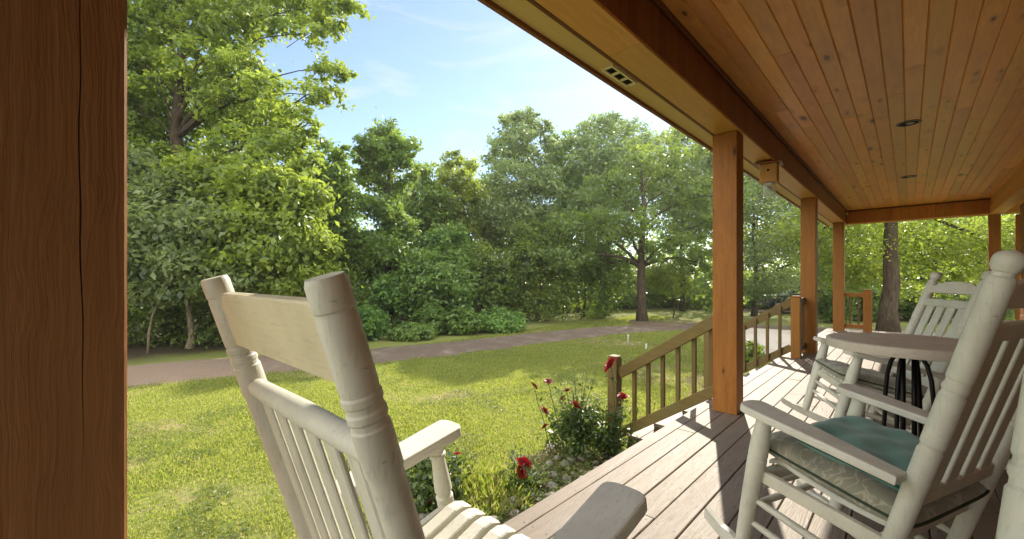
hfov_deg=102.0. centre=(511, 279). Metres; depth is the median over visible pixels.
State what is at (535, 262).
vine covered shrub
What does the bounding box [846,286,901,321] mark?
dark shrub
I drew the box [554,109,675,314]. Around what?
forest tree
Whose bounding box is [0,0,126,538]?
porch post
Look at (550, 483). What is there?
border stone
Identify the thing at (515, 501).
border stone
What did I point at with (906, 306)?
dark shrub
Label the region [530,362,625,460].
rose bush
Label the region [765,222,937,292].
forest tree
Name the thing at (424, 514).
border stone
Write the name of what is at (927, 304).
rocking chair
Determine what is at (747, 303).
vine covered shrub
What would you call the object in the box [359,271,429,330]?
vine covered shrub
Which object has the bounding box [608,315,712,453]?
stair railing
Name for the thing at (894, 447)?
seat cushion
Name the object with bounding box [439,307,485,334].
vine covered shrub
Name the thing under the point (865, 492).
seat cushion
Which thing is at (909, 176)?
recessed light
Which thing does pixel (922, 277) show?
forest tree
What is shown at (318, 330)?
rocking chair
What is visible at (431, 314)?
vine covered shrub
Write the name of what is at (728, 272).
porch post
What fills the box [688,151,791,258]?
forest tree
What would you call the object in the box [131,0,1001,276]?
sky
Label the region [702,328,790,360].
gravel path
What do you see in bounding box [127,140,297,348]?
understory tree
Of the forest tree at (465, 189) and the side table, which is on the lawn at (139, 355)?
the forest tree at (465, 189)
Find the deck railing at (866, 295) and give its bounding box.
[844,289,871,331]
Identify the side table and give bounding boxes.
[825,332,958,437]
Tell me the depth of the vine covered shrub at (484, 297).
17.24 m
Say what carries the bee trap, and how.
hanging from the porch roof
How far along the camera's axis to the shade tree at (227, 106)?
12.95 m
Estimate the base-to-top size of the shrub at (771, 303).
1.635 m
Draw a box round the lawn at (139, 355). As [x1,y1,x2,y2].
[127,300,1014,538]
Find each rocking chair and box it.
[201,271,646,538]
[704,250,1023,538]
[781,270,1011,469]
[995,372,1023,538]
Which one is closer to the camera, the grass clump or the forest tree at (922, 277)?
the grass clump
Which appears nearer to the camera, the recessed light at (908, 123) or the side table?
the side table
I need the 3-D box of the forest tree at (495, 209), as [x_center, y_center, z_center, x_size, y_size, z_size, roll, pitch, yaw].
[0.629,-3.381,21.309,5.654,10.938,6.317,0,0,44]
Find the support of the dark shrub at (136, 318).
on the lawn at (139, 355)
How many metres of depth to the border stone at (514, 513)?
3.34 m
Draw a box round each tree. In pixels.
[127,0,375,339]
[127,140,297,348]
[139,136,349,296]
[146,273,161,352]
[282,136,368,260]
[346,107,423,320]
[383,161,469,251]
[416,148,502,249]
[462,105,577,316]
[462,173,523,263]
[536,128,603,313]
[544,127,758,320]
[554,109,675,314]
[635,125,751,310]
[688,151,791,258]
[705,153,863,316]
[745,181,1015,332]
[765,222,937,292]
[852,218,1001,299]
[929,213,1019,312]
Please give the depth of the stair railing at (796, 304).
6.09 m
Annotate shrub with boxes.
[127,260,394,349]
[324,231,378,293]
[345,228,409,318]
[353,290,377,307]
[356,301,390,340]
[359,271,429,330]
[382,241,485,328]
[382,322,438,341]
[406,219,483,312]
[406,305,447,334]
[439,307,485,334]
[454,237,517,313]
[466,261,531,314]
[473,303,529,333]
[498,217,591,321]
[503,260,579,309]
[543,236,636,319]
[543,258,665,309]
[615,263,712,308]
[688,265,790,308]
[746,340,765,361]
[758,284,846,311]
[818,286,856,321]
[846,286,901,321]
[898,289,946,320]
[940,294,1014,321]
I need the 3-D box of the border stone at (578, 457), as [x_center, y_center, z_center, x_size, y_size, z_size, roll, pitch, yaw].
[0.766,1.905,4.439,0.125,0.076,0.105,0,0,-41]
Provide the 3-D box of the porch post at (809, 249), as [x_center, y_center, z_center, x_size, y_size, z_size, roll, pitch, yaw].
[4.527,-0.055,6.318,0.190,2.350,0.190,0,0,44]
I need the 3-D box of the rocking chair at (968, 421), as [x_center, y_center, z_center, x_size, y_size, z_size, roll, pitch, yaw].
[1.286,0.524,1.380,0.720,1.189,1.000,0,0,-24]
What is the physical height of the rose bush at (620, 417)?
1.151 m
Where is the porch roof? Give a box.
[477,0,1023,226]
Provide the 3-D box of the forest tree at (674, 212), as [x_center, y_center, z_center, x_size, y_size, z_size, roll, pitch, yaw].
[10.360,-3.816,24.812,7.307,11.793,6.847,0,0,44]
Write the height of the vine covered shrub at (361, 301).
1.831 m
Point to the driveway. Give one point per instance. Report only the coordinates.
(145, 374)
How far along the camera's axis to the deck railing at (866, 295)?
8.66 m
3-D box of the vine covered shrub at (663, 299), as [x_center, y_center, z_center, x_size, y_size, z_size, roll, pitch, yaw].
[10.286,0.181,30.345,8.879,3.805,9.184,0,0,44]
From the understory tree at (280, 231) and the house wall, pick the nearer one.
the house wall
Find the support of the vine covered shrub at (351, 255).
on the lawn at (139, 355)
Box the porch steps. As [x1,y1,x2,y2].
[627,368,760,448]
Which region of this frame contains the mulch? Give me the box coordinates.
[628,320,682,325]
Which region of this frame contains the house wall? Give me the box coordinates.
[1020,203,1023,319]
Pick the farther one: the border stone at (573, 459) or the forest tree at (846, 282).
the forest tree at (846, 282)
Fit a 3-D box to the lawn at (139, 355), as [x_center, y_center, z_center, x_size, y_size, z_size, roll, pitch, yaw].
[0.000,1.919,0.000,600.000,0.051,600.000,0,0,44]
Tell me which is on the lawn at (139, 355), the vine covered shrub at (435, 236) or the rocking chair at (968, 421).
the vine covered shrub at (435, 236)
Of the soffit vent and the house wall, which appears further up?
the soffit vent
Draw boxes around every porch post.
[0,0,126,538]
[713,130,742,414]
[801,197,817,353]
[833,222,844,331]
[988,214,1000,270]
[1015,214,1020,319]
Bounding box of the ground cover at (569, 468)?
[420,443,612,534]
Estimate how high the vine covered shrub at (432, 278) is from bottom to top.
3.560 m
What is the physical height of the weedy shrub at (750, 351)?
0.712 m
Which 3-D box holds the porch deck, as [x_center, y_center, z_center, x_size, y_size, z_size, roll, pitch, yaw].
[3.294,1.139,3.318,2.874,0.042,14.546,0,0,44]
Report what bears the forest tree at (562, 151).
on the lawn at (139, 355)
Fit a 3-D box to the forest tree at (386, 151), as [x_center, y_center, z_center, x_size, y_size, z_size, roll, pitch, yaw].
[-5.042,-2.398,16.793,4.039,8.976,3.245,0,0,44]
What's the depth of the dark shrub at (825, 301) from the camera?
18.20 m
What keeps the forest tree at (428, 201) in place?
on the lawn at (139, 355)
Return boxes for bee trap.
[754,159,783,197]
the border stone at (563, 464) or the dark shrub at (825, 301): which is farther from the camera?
the dark shrub at (825, 301)
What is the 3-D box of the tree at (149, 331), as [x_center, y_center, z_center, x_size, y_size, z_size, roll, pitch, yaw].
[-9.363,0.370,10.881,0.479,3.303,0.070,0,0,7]
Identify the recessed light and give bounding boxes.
[895,119,921,126]
[900,175,917,177]
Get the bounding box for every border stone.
[419,512,427,520]
[505,496,524,508]
[508,509,519,516]
[546,481,557,489]
[547,442,556,449]
[548,471,557,477]
[559,461,571,468]
[562,475,572,482]
[567,456,576,461]
[577,454,587,460]
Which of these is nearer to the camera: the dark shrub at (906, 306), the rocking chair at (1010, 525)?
the rocking chair at (1010, 525)
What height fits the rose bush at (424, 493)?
0.714 m
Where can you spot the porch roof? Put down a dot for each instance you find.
(821, 99)
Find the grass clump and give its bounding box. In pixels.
[449,457,541,516]
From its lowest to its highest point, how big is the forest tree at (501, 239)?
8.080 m
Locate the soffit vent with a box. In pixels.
[601,64,636,86]
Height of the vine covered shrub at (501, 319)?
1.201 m
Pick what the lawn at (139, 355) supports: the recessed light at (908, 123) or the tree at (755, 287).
the tree at (755, 287)
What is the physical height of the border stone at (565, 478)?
0.078 m
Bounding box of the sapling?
[645,254,701,317]
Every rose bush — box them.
[397,436,481,516]
[496,446,558,508]
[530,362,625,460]
[595,356,641,456]
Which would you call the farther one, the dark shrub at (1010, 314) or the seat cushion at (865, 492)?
the dark shrub at (1010, 314)
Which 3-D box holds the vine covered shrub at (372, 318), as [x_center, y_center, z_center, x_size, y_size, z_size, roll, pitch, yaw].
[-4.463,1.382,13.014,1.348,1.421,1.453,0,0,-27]
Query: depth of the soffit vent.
2.54 m
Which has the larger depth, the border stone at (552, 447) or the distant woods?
the distant woods
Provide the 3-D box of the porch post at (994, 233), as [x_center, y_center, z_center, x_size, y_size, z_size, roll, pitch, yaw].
[9.146,-0.055,7.864,0.150,2.350,0.150,0,0,44]
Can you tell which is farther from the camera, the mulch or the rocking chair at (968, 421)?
the mulch
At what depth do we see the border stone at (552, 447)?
4.68 m
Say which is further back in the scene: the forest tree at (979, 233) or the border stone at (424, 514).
the forest tree at (979, 233)
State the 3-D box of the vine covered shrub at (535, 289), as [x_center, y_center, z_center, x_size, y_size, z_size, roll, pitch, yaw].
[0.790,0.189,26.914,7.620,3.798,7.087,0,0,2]
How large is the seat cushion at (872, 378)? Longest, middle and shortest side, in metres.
0.519 x 0.469 x 0.089 m
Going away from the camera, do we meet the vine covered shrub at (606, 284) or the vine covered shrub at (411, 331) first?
the vine covered shrub at (411, 331)
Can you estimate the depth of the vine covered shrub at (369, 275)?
17.41 m
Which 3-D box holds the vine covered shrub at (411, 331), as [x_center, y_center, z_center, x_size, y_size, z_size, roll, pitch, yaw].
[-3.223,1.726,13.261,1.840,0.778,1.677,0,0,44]
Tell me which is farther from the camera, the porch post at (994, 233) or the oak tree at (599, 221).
the oak tree at (599, 221)
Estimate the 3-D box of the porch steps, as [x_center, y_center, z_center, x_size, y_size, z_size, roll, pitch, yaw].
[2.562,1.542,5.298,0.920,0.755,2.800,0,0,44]
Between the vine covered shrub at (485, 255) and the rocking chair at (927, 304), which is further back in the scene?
the vine covered shrub at (485, 255)
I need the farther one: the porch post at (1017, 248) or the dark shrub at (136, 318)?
the dark shrub at (136, 318)
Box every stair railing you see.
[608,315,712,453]
[704,296,805,388]
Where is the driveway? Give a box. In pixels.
[127,323,945,386]
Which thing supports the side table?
on the porch deck
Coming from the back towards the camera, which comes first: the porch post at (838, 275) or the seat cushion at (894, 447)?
the porch post at (838, 275)
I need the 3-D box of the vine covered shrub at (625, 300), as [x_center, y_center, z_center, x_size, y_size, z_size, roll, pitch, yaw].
[6.106,0.075,28.756,9.200,4.025,8.771,0,0,44]
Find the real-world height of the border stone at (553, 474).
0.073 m
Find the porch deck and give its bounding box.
[502,328,1011,538]
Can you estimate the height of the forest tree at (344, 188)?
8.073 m
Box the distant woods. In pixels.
[204,195,955,311]
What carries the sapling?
on the lawn at (139, 355)
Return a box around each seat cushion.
[769,421,989,527]
[792,416,919,491]
[815,358,924,399]

